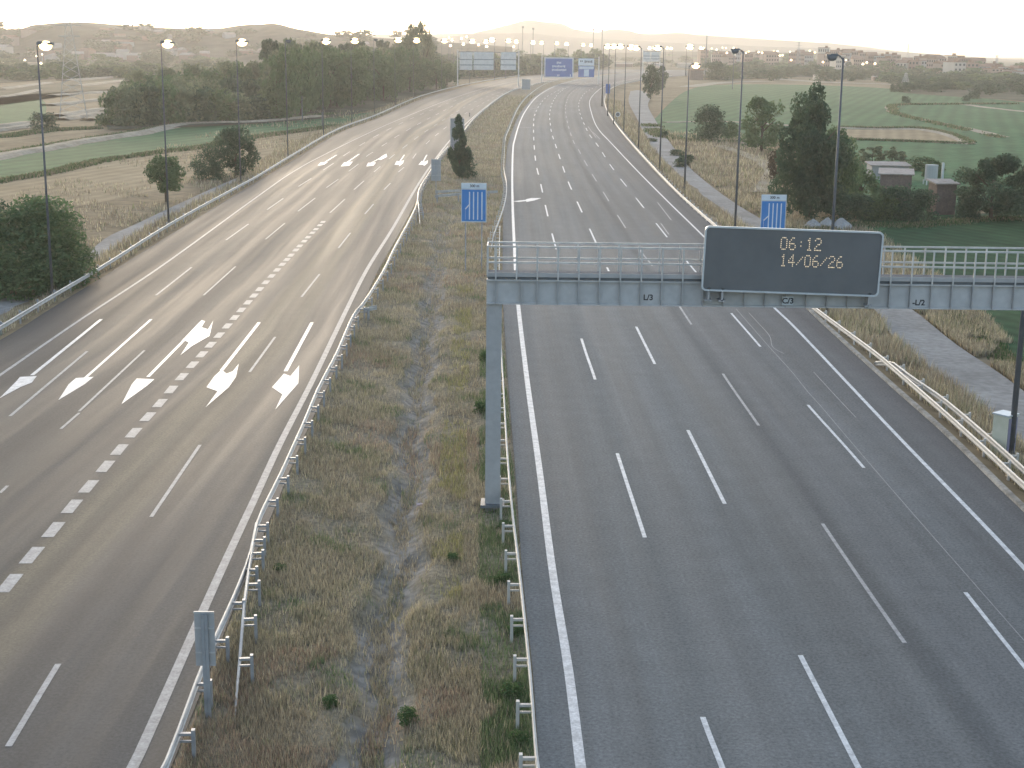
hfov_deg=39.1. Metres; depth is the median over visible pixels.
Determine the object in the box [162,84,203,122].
thicket tree
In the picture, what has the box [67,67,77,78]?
hill tree
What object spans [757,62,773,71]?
belt tree
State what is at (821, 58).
apartment block
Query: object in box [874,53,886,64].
apartment block
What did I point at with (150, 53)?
hill tree
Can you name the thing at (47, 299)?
guard rail
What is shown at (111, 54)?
house
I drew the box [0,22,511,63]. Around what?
hills
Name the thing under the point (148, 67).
hill tree
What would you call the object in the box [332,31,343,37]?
hill tree
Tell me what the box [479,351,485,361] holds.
weed clump
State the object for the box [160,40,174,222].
street lamp
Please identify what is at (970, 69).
belt tree
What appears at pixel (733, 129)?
bush
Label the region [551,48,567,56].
belt tree
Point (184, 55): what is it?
house
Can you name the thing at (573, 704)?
edge line
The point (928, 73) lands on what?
belt tree
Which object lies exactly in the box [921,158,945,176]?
yard tree
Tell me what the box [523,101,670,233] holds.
worn line
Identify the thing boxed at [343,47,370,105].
wood tree
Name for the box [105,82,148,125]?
thicket tree
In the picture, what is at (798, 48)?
power pylon
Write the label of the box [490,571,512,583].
weed clump
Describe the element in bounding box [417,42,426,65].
wood tree
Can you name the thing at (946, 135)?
path
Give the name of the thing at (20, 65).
hill tree
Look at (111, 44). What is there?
hill tree
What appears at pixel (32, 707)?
lane line
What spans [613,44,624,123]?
street lamp
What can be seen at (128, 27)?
hill tree
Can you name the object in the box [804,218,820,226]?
rubble heap
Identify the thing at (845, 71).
belt tree
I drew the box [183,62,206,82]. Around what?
wood tree
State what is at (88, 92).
path
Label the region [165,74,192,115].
thicket tree
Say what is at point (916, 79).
belt tree
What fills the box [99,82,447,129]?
woodland
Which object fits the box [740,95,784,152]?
tree
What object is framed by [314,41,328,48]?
wood tree
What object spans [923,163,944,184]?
water tank
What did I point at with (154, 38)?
hill tree
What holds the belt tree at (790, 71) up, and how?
on the ground at (672, 92)
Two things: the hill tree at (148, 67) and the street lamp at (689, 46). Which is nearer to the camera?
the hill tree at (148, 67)
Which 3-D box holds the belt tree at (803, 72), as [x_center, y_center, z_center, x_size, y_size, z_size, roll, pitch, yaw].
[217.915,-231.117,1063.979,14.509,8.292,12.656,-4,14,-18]
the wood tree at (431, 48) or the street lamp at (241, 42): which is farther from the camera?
the wood tree at (431, 48)
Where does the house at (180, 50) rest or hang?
on the hills at (217, 46)
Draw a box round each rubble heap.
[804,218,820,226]
[820,217,831,225]
[834,218,851,229]
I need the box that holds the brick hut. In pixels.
[926,179,960,214]
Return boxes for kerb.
[604,80,1023,511]
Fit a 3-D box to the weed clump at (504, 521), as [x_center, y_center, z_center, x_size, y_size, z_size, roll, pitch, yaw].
[-0.220,5.447,54.744,0.836,0.595,0.996,-1,13,-8]
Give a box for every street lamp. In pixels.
[36,41,53,293]
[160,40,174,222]
[235,39,248,183]
[285,40,290,155]
[321,38,330,134]
[350,38,359,122]
[373,39,377,112]
[394,37,402,104]
[412,38,420,97]
[441,38,447,89]
[450,39,453,63]
[469,39,475,82]
[488,38,495,79]
[601,44,610,105]
[607,44,616,115]
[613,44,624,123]
[623,45,633,132]
[632,45,641,148]
[653,45,663,167]
[683,63,700,189]
[685,44,693,74]
[730,48,743,226]
[825,54,843,314]
[1009,310,1023,454]
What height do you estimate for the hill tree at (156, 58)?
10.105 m
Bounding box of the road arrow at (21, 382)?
[0,319,102,397]
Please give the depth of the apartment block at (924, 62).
1196.49 m
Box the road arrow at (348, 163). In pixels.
[342,154,358,165]
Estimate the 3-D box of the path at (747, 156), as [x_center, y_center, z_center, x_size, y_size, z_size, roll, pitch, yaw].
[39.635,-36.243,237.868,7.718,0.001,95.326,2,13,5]
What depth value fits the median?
54.92 m
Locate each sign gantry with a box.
[457,50,518,85]
[480,241,1023,511]
[541,56,599,83]
[642,50,660,73]
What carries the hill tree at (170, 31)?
on the hills at (217, 46)
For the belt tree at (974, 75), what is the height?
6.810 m
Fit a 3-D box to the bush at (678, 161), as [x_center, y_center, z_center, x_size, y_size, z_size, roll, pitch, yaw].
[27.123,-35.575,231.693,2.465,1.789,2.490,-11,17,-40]
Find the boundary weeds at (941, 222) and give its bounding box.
[792,214,1023,229]
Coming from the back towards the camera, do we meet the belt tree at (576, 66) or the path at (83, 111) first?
the belt tree at (576, 66)
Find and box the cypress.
[447,114,471,178]
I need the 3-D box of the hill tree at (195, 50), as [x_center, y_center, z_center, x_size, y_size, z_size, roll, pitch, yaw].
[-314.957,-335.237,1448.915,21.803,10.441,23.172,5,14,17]
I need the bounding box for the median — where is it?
[172,71,639,767]
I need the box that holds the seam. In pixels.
[736,309,1023,639]
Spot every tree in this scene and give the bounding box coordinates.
[0,22,5,30]
[0,36,13,45]
[0,53,23,62]
[0,57,15,65]
[0,64,10,75]
[3,66,17,76]
[5,67,28,78]
[7,28,21,36]
[9,71,35,79]
[11,58,23,64]
[14,62,28,68]
[22,47,41,56]
[23,65,43,75]
[27,66,52,78]
[29,66,57,76]
[36,26,52,30]
[44,62,58,75]
[54,66,70,78]
[55,50,72,59]
[56,54,73,61]
[59,62,80,72]
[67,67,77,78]
[67,69,91,78]
[69,54,82,63]
[71,60,89,65]
[79,66,93,73]
[81,68,103,76]
[82,42,104,51]
[84,39,104,44]
[87,53,109,63]
[89,64,108,75]
[90,60,113,64]
[94,67,112,76]
[94,91,127,125]
[99,41,122,52]
[101,86,124,117]
[103,65,119,75]
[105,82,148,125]
[107,56,121,62]
[110,66,130,77]
[114,61,132,66]
[117,24,140,29]
[118,68,134,77]
[119,69,146,85]
[119,79,145,109]
[127,36,141,39]
[127,79,166,124]
[128,66,146,73]
[131,60,145,69]
[135,51,159,60]
[137,23,156,29]
[140,30,155,35]
[142,64,160,74]
[142,71,156,85]
[142,155,185,201]
[146,33,168,42]
[146,63,161,72]
[146,80,185,123]
[147,48,171,54]
[147,55,171,64]
[148,51,176,62]
[149,67,176,85]
[151,74,172,102]
[160,29,183,37]
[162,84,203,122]
[165,69,196,85]
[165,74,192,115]
[169,55,178,61]
[169,66,185,73]
[171,63,190,69]
[176,33,202,42]
[181,59,203,67]
[182,84,218,121]
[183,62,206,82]
[185,27,210,35]
[186,80,202,89]
[187,46,208,53]
[187,143,230,180]
[195,67,224,91]
[197,77,222,109]
[198,58,214,66]
[200,62,212,69]
[204,87,237,120]
[209,57,230,63]
[209,65,225,73]
[210,125,260,177]
[212,60,233,82]
[217,75,243,107]
[221,92,255,120]
[225,61,254,100]
[226,50,239,56]
[227,30,242,35]
[238,28,256,32]
[238,44,258,54]
[239,79,260,107]
[239,93,273,119]
[244,60,263,95]
[255,58,269,105]
[257,91,288,118]
[258,38,277,61]
[261,48,286,108]
[261,55,292,117]
[277,46,301,117]
[278,37,303,99]
[290,46,314,114]
[292,38,309,47]
[300,45,323,112]
[303,40,332,104]
[311,52,333,110]
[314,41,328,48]
[318,46,347,107]
[323,47,354,105]
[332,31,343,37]
[338,42,354,53]
[340,30,351,36]
[342,32,367,43]
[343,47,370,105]
[351,41,364,48]
[356,30,377,40]
[358,45,374,94]
[361,49,391,99]
[368,56,399,100]
[374,39,389,51]
[384,46,411,92]
[389,31,402,36]
[390,41,403,49]
[396,34,411,63]
[402,47,427,91]
[404,23,421,87]
[415,56,435,88]
[416,21,435,85]
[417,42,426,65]
[420,41,437,53]
[421,39,439,46]
[427,59,447,88]
[433,53,454,81]
[436,63,460,84]
[452,62,465,77]
[465,60,477,76]
[474,70,488,76]
[490,59,504,75]
[501,70,515,75]
[506,64,523,74]
[512,49,527,56]
[514,56,527,75]
[517,61,531,73]
[521,56,533,60]
[525,61,543,74]
[530,55,548,73]
[549,53,560,56]
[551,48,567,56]
[572,49,584,57]
[573,60,577,71]
[585,53,595,68]
[589,48,606,68]
[591,54,604,67]
[595,53,607,68]
[595,57,613,67]
[607,55,616,60]
[618,57,635,61]
[633,62,646,66]
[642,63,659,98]
[658,65,668,89]
[664,59,674,63]
[678,56,692,61]
[699,58,710,67]
[700,60,732,79]
[726,65,739,78]
[734,62,749,71]
[737,71,754,78]
[739,61,752,70]
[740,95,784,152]
[747,62,761,73]
[748,68,771,78]
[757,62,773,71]
[766,69,780,80]
[767,91,855,219]
[774,70,791,78]
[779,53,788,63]
[779,65,797,76]
[781,70,797,76]
[790,64,806,74]
[795,81,828,211]
[798,65,814,75]
[802,64,820,75]
[805,61,816,71]
[809,70,835,80]
[819,66,836,73]
[821,192,877,221]
[823,69,838,78]
[827,124,863,200]
[832,69,850,78]
[833,69,845,79]
[842,166,885,198]
[845,72,866,80]
[848,64,865,71]
[853,190,902,221]
[858,146,885,161]
[859,70,872,77]
[865,67,881,74]
[874,72,898,81]
[874,183,922,221]
[875,60,895,72]
[876,147,907,161]
[879,75,897,82]
[886,76,904,83]
[891,77,910,84]
[892,64,906,71]
[892,84,912,91]
[900,82,919,90]
[901,188,940,220]
[906,68,923,74]
[906,155,935,170]
[907,74,921,81]
[907,78,929,84]
[914,65,926,72]
[914,72,935,78]
[914,80,924,89]
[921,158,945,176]
[924,84,945,91]
[930,68,941,73]
[935,82,949,89]
[939,80,956,89]
[947,72,968,78]
[951,81,974,89]
[952,153,1023,217]
[961,67,982,71]
[964,73,980,81]
[967,85,985,91]
[972,76,996,84]
[973,80,997,88]
[982,85,997,94]
[982,85,1009,92]
[1007,165,1023,200]
[1009,76,1021,85]
[1016,87,1023,94]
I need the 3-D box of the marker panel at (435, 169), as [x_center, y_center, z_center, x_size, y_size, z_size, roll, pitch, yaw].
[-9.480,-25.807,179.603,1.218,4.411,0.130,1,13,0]
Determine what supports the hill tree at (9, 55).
on the ground at (672, 92)
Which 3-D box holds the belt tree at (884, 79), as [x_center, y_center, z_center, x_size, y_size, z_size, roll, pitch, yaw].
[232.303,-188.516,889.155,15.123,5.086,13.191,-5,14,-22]
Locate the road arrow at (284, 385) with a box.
[272,322,313,407]
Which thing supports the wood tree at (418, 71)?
on the woodland
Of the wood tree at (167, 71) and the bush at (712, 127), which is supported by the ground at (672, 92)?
the bush at (712, 127)
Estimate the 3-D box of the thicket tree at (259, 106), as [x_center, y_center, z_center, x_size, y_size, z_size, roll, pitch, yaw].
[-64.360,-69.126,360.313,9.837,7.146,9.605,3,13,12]
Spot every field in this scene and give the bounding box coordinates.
[0,62,180,82]
[0,75,224,104]
[0,99,46,123]
[0,112,375,177]
[0,128,107,141]
[0,128,336,214]
[448,61,1023,85]
[655,84,1023,230]
[840,129,957,143]
[881,211,1023,360]
[900,88,1023,100]
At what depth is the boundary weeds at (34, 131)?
304.01 m
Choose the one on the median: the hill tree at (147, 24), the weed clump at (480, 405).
the weed clump at (480, 405)
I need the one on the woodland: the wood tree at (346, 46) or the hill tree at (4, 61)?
the wood tree at (346, 46)
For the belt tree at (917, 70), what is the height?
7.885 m
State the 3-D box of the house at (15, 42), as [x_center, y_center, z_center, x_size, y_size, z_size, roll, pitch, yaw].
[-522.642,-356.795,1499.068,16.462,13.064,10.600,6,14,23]
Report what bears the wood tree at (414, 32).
on the woodland
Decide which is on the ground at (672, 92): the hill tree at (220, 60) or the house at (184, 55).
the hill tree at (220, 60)
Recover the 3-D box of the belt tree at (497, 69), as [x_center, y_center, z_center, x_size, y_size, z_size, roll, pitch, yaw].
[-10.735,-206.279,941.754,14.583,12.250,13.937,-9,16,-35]
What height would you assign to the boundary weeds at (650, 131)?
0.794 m
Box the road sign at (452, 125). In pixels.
[450,118,463,149]
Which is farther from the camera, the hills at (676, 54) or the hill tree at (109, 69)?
the hills at (676, 54)
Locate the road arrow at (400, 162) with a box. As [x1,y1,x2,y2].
[395,155,404,165]
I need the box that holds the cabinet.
[991,410,1019,460]
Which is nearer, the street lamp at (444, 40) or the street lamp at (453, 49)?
the street lamp at (444, 40)
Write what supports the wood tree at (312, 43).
on the woodland
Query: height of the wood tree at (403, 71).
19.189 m
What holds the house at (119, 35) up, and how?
on the hills at (217, 46)
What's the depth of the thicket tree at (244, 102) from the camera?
353.43 m
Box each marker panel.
[193,611,215,717]
[431,159,440,180]
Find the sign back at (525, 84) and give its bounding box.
[522,79,530,89]
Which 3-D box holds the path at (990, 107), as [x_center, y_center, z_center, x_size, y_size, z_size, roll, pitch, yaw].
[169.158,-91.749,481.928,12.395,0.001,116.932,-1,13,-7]
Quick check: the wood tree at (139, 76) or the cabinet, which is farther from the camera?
the wood tree at (139, 76)
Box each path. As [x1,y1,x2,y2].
[0,89,41,97]
[0,115,321,159]
[0,121,35,126]
[0,124,31,130]
[3,82,51,88]
[42,98,102,105]
[46,91,107,95]
[51,108,106,115]
[54,112,104,119]
[56,74,154,80]
[71,80,124,85]
[667,121,788,125]
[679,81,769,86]
[716,146,775,191]
[761,78,895,84]
[840,127,975,143]
[857,138,967,143]
[885,103,1007,136]
[959,104,1023,111]
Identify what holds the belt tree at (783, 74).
on the ground at (672, 92)
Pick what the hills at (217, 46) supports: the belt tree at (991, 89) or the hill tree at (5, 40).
the hill tree at (5, 40)
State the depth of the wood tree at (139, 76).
428.46 m
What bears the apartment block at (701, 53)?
on the ground at (672, 92)
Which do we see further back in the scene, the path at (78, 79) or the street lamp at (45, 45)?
the path at (78, 79)
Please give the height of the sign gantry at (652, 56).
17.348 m
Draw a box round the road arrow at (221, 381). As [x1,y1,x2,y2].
[207,322,260,405]
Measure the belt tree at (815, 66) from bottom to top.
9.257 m
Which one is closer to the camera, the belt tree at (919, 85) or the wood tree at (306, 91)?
the wood tree at (306, 91)
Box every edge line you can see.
[0,76,555,767]
[511,76,1023,767]
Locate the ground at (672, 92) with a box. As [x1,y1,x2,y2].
[0,58,1023,767]
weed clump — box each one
[273,562,286,573]
[322,693,339,708]
[396,705,418,727]
[446,552,460,562]
[472,400,485,413]
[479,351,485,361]
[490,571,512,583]
[495,680,526,700]
[496,519,511,529]
[505,621,528,637]
[505,728,532,747]
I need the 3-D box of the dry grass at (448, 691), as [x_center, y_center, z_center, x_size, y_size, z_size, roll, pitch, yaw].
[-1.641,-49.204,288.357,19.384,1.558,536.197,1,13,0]
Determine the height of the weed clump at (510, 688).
0.705 m
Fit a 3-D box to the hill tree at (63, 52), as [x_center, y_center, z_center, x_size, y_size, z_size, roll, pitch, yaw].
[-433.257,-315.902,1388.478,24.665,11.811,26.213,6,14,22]
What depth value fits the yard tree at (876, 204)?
161.17 m
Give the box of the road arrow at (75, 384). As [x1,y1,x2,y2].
[59,319,151,398]
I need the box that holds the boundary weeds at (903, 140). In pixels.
[848,137,973,143]
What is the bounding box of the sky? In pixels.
[0,0,1023,57]
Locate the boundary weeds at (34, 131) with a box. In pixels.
[0,125,108,137]
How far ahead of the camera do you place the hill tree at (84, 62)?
1018.99 m
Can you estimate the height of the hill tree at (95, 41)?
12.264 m
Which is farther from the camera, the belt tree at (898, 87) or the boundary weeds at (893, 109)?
the belt tree at (898, 87)
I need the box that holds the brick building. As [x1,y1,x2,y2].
[687,67,703,79]
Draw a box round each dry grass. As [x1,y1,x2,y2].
[5,110,367,245]
[172,94,535,767]
[667,130,1023,390]
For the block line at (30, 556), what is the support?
on the road at (100, 601)
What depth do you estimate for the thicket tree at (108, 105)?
354.99 m
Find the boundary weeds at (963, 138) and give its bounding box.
[836,125,976,142]
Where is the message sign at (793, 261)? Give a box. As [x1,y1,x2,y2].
[701,226,883,306]
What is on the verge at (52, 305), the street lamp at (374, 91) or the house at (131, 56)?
the street lamp at (374, 91)
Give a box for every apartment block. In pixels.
[697,48,708,66]
[711,51,731,62]
[712,52,723,61]
[720,54,735,64]
[734,50,745,62]
[740,52,752,61]
[750,51,760,57]
[759,51,779,67]
[788,50,798,63]
[796,50,804,65]
[804,52,813,64]
[817,52,829,69]
[818,46,829,53]
[830,48,842,53]
[830,53,845,69]
[841,49,851,65]
[850,56,862,65]
[851,49,857,56]
[858,50,865,64]
[865,52,877,64]
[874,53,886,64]
[876,56,895,71]
[892,53,900,66]
[897,60,908,69]
[908,58,920,69]
[919,54,946,62]
[921,60,926,72]
[926,56,938,67]
[932,61,942,74]
[942,59,965,72]
[944,53,958,60]
[948,56,970,61]
[966,60,978,70]
[971,57,985,63]
[978,64,992,70]
[981,66,1003,72]
[995,64,1008,68]
[1002,67,1016,70]
[1008,65,1023,70]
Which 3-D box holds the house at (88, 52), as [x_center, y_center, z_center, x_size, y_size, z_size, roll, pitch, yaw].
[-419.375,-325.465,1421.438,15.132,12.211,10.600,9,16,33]
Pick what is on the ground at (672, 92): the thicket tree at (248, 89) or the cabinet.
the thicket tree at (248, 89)
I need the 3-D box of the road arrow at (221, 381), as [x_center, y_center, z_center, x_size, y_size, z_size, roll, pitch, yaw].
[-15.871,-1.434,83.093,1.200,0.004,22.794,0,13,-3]
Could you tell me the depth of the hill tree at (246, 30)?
1563.30 m
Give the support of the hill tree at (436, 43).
on the hills at (217, 46)
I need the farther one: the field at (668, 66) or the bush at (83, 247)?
the field at (668, 66)
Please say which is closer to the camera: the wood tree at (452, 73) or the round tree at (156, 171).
the round tree at (156, 171)
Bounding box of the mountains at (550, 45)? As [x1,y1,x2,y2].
[434,33,1023,60]
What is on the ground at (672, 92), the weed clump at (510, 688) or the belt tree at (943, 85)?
the belt tree at (943, 85)
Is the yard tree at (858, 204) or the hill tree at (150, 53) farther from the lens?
the hill tree at (150, 53)
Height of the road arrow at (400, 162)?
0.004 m
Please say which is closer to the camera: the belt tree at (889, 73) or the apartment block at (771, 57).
the belt tree at (889, 73)
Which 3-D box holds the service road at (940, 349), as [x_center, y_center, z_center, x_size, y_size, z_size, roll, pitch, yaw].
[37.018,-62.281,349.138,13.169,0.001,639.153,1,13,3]
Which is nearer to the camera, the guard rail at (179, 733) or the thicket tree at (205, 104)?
the guard rail at (179, 733)
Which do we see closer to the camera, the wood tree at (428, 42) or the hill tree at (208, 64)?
the wood tree at (428, 42)
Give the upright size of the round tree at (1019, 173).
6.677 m
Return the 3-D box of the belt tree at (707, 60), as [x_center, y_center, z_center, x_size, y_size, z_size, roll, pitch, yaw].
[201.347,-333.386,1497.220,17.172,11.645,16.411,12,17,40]
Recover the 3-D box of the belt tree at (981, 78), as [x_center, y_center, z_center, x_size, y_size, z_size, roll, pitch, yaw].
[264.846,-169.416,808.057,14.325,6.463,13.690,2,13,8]
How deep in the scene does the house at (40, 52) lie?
1411.40 m
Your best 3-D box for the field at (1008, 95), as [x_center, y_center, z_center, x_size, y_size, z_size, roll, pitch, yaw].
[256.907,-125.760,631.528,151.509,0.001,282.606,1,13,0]
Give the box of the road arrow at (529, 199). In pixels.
[515,198,539,201]
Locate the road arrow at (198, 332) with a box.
[122,320,212,402]
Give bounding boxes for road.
[0,69,648,767]
[0,176,243,314]
[503,70,1023,767]
[629,90,1023,441]
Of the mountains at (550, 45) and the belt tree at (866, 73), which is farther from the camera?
the mountains at (550, 45)
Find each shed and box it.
[865,161,911,179]
[878,168,914,200]
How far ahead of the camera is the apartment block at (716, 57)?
1389.99 m
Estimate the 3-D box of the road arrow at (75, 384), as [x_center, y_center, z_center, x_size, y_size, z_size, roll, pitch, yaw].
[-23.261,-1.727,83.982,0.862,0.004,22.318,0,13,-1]
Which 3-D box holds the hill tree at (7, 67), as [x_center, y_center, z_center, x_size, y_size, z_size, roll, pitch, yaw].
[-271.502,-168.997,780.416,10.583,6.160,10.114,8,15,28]
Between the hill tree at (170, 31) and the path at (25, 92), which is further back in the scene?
the hill tree at (170, 31)
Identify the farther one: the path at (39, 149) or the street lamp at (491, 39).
the street lamp at (491, 39)
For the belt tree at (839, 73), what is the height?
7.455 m
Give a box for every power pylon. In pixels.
[57,12,87,118]
[795,42,801,63]
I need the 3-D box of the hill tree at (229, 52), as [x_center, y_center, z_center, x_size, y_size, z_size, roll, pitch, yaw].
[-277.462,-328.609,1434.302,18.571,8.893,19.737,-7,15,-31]
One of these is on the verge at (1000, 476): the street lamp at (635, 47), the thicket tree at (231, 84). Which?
the street lamp at (635, 47)
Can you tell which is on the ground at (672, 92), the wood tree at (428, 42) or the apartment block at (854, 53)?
the apartment block at (854, 53)
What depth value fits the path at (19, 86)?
609.47 m
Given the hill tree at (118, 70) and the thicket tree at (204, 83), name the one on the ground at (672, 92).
the hill tree at (118, 70)
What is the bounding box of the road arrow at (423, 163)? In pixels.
[419,155,427,165]
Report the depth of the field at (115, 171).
200.25 m
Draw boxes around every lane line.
[0,87,514,745]
[533,85,1023,767]
[565,102,906,642]
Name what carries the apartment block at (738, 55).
on the ground at (672, 92)
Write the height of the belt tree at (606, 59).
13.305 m
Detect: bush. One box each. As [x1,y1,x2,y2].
[0,194,99,302]
[0,199,24,261]
[26,112,59,128]
[38,213,98,267]
[460,154,478,177]
[668,149,684,155]
[672,157,684,166]
[678,154,695,164]
[689,104,729,139]
[720,121,741,138]
[764,149,782,178]
[889,84,895,91]
[900,96,910,102]
[954,194,987,218]
[961,95,970,100]
[968,90,980,98]
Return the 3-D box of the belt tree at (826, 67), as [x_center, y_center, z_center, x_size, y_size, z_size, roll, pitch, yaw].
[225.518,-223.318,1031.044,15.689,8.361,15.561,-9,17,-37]
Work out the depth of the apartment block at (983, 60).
1187.87 m
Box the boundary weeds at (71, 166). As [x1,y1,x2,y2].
[0,123,344,183]
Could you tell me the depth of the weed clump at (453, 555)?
51.45 m
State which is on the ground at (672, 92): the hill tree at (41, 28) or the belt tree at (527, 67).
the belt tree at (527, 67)
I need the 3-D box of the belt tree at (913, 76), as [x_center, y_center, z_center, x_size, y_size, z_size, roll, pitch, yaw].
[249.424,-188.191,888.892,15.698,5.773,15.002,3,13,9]
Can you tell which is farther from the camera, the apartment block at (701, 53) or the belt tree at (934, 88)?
the apartment block at (701, 53)
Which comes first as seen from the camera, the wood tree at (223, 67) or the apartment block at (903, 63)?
the wood tree at (223, 67)
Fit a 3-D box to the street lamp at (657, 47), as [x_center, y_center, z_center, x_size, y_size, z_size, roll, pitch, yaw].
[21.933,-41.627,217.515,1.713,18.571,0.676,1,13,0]
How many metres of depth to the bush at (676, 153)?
255.81 m
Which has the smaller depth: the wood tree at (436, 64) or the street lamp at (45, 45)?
the street lamp at (45, 45)
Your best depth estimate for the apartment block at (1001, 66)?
1125.08 m
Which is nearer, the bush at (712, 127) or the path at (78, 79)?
the bush at (712, 127)
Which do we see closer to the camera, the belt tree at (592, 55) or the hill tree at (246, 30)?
the belt tree at (592, 55)
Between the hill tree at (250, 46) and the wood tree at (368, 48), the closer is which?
the wood tree at (368, 48)
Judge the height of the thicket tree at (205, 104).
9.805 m
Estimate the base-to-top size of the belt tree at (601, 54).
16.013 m
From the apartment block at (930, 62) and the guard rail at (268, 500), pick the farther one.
the apartment block at (930, 62)
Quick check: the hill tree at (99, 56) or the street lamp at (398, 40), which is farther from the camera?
the hill tree at (99, 56)
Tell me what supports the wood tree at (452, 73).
on the woodland
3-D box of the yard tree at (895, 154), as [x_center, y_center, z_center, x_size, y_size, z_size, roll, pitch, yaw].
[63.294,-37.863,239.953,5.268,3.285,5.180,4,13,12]
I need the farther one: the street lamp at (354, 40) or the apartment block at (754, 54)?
the apartment block at (754, 54)
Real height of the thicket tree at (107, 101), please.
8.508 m
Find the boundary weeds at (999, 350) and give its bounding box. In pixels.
[945,310,1023,385]
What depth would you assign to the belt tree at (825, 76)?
917.84 m
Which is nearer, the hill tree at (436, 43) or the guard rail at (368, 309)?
the guard rail at (368, 309)
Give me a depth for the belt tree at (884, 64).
1172.46 m
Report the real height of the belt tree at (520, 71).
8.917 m
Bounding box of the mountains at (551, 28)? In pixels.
[369,20,1016,58]
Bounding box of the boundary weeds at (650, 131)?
[637,122,865,171]
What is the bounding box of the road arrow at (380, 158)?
[367,154,386,165]
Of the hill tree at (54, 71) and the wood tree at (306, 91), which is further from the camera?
the hill tree at (54, 71)
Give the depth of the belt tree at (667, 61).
1916.75 m
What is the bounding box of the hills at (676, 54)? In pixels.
[608,51,1020,64]
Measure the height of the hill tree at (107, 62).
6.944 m
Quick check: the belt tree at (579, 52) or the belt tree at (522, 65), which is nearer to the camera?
the belt tree at (522, 65)
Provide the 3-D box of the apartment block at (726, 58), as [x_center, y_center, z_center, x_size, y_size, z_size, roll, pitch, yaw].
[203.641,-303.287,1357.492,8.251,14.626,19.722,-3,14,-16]
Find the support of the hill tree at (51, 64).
on the ground at (672, 92)
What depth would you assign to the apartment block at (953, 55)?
1211.68 m
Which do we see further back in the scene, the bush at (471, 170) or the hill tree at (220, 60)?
the hill tree at (220, 60)
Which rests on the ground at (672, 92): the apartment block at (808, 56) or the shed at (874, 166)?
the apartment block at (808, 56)
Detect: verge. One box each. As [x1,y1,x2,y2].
[0,80,495,339]
[605,71,1023,502]
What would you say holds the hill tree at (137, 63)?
on the ground at (672, 92)
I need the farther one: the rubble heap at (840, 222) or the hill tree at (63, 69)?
the hill tree at (63, 69)
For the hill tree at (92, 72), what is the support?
on the ground at (672, 92)
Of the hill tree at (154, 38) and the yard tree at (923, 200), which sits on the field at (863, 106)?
the yard tree at (923, 200)
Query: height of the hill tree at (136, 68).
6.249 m
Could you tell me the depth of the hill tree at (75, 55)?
1285.35 m
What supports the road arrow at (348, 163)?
on the road at (100, 601)
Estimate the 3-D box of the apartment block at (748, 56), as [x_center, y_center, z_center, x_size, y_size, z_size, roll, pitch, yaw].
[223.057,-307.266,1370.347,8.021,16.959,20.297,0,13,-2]
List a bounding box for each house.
[0,35,19,45]
[0,44,13,52]
[21,28,35,37]
[35,50,42,56]
[41,53,59,61]
[42,50,55,60]
[52,43,61,47]
[71,51,83,58]
[78,48,95,57]
[101,53,115,59]
[113,34,125,36]
[114,39,133,46]
[114,44,132,50]
[116,49,129,59]
[127,53,140,60]
[133,26,150,30]
[151,30,165,34]
[159,49,177,55]
[160,34,171,39]
[176,47,186,55]
[179,52,195,61]
[199,51,209,57]
[222,32,235,38]
[239,48,252,54]
[616,63,632,66]
[677,63,692,67]
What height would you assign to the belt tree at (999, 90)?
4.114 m
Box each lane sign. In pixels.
[461,183,486,269]
[760,194,786,227]
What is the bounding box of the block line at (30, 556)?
[0,221,324,591]
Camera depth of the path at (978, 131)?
347.05 m
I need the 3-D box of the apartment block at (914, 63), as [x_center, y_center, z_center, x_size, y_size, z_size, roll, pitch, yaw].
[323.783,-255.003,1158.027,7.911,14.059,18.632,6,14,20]
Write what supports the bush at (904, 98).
on the ground at (672, 92)
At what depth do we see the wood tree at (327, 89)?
413.97 m
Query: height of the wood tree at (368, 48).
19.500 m
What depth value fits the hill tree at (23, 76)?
713.45 m
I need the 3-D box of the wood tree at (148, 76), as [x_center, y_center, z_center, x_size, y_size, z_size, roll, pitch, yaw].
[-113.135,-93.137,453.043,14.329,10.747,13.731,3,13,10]
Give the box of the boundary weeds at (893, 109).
[885,102,1019,137]
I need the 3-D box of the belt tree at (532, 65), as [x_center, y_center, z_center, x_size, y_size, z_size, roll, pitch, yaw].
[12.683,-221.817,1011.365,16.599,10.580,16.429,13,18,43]
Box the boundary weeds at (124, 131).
[0,112,341,151]
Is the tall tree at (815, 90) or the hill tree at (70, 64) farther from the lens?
the hill tree at (70, 64)
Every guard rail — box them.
[0,75,519,334]
[161,522,265,767]
[234,304,362,710]
[358,192,421,318]
[365,305,376,319]
[417,146,448,221]
[435,189,460,194]
[435,193,460,202]
[464,79,559,131]
[487,190,497,197]
[488,78,568,251]
[494,226,499,269]
[500,340,539,767]
[604,75,1023,489]
[874,361,1023,473]
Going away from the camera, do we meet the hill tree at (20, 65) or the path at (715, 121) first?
the path at (715, 121)
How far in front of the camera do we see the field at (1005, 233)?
142.04 m

